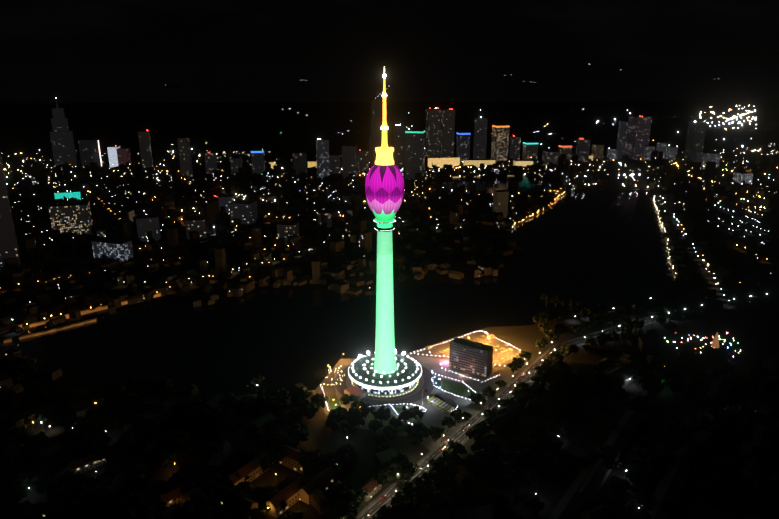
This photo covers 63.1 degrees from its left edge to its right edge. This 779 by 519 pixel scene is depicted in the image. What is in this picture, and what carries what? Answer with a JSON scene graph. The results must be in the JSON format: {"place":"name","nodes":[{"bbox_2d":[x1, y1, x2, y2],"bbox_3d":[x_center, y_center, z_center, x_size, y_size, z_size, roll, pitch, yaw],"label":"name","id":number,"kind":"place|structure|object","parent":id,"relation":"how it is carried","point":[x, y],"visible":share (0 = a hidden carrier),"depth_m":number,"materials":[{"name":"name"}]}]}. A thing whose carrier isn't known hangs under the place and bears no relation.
{"place":"outdoors","nodes":[
{"label":"outdoors","id":0,"kind":"place"},
{"bbox_2d":[0,101,778,518],"bbox_3d":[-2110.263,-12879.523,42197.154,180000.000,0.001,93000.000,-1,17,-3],"label":"ground","id":1,"kind":"structure","parent":0,"point":[752,331],"depth_m":1037.44,"materials":[{"name":"black"}]},
{"bbox_2d":[4,174,674,342],"bbox_3d":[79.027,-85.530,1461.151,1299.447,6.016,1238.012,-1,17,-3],"label":"street lights","id":2,"kind":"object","parent":1,"relation":"on","point":[87,311],"depth_m":905.93,"materials":[{"name":"beige"}]},
{"bbox_2d":[0,99,752,271],"bbox_3d":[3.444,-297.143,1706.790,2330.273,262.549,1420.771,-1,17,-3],"label":"high-rise buildings","id":3,"kind":"structure","parent":1,"relation":"on","point":[433,141],"depth_m":2118.44,"materials":[{"name":"grey concrete"}]},
{"bbox_2d":[0,78,777,515],"bbox_3d":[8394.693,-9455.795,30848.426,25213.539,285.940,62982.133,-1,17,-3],"label":"lamp glow dots","id":4,"kind":"object","parent":1,"relation":"on","point":[498,226],"visible":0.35,"depth_m":1553.12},
{"bbox_2d":[0,142,778,518],"bbox_3d":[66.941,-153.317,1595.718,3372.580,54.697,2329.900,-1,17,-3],"label":"city blocks","id":5,"kind":"structure","parent":1,"relation":"on","point":[354,230],"depth_m":1383.27,"materials":[{"name":"grey"}]},
{"bbox_2d":[0,230,778,518],"bbox_3d":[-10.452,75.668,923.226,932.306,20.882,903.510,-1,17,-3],"label":"trees","id":6,"kind":"object","parent":1,"relation":"on","point":[92,441],"visible":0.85,"depth_m":586.38,"materials":[{"name":"green plant"}]},
{"bbox_2d":[30,298,767,518],"bbox_3d":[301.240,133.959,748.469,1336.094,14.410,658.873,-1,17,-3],"label":"traffic lights","id":7,"kind":"object","parent":1,"relation":"on","point":[424,411],"visible":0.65,"depth_m":716.76,"materials":[{"name":"silver metal"}]},
{"bbox_2d":[20,360,778,518],"bbox_3d":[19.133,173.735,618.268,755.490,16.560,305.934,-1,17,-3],"label":"buildings","id":8,"kind":"structure","parent":1,"relation":"on","point":[586,485],"depth_m":565.54,"materials":[{"name":"ceramic"}]},
{"bbox_2d":[312,331,530,450],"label":"paved plaza","id":9,"kind":"structure","parent":1,"relation":"on","point":[430,363],"depth_m":731.80,"materials":[{"name":"concrete"}]},
{"bbox_2d":[344,354,421,399],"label":"podium","id":10,"kind":"object","parent":9,"relation":"on","point":[362,387],"visible":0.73,"depth_m":721.39,"materials":[{"name":"concrete"}]},
{"bbox_2d":[352,352,417,384],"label":"podium lights","id":11,"kind":"object","parent":10,"relation":"on","point":[381,376],"visible":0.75,"depth_m":737.30},
{"bbox_2d":[365,67,403,373],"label":"tower","id":12,"kind":"structure","parent":9,"relation":"on","point":[384,185],"depth_m":683.39,"materials":[{"name":"green concrete"}]},
{"bbox_2d":[426,334,494,348],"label":"floodlights","id":13,"kind":"object","parent":9,"relation":"on","point":[490,336],"visible":1,"depth_m":855.30,"materials":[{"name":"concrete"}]},
{"bbox_2d":[449,337,492,376],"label":"slab block","id":14,"kind":"structure","parent":9,"relation":"on","point":[473,357],"depth_m":759.79,"materials":[{"name":"grey concrete"}]},
{"bbox_2d":[382,335,550,498],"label":"cars","id":15,"kind":"object","parent":1,"relation":"on","point":[441,405],"visible":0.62,"depth_m":689.39,"materials":[{"name":"paint"}]},
{"bbox_2d":[268,281,778,518],"bbox_3d":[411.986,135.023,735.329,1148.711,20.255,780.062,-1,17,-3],"label":"avenue trees","id":16,"kind":"object","parent":1,"relation":"on","point":[552,365],"visible":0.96,"depth_m":654.85,"materials":[{"name":"green plant"}]},
{"bbox_2d":[356,291,778,518],"bbox_3d":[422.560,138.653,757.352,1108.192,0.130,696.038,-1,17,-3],"label":"avenue","id":17,"kind":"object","parent":1,"relation":"on","point":[457,434],"visible":0.65,"depth_m":685.69,"materials":[{"name":"grey asphalt"}]},
{"bbox_2d":[711,332,718,347],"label":"funfair slide tower","id":18,"kind":"structure","parent":1,"relation":"on","point":[715,343],"depth_m":829.41,"materials":[{"name":"orange"}]},
{"bbox_2d":[0,63,778,395],"bbox_3d":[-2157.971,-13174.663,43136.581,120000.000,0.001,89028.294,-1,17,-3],"label":"water","id":19,"kind":"structure","parent":0,"point":[600,247],"depth_m":1198.87,"materials":[{"name":"black liquid"}]},
{"bbox_2d":[164,70,720,87],"bbox_3d":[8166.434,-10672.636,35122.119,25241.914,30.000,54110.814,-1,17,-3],"label":"ship","id":20,"kind":"object","parent":19,"relation":"on","point":[503,75],"visible":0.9,"depth_m":10292.31,"materials":[{"name":"grey"}]},
{"bbox_2d":[0,0,778,62],"label":"sky","id":21,"kind":"structure","parent":0,"point":[31,31],"materials":[{"name":"black"}]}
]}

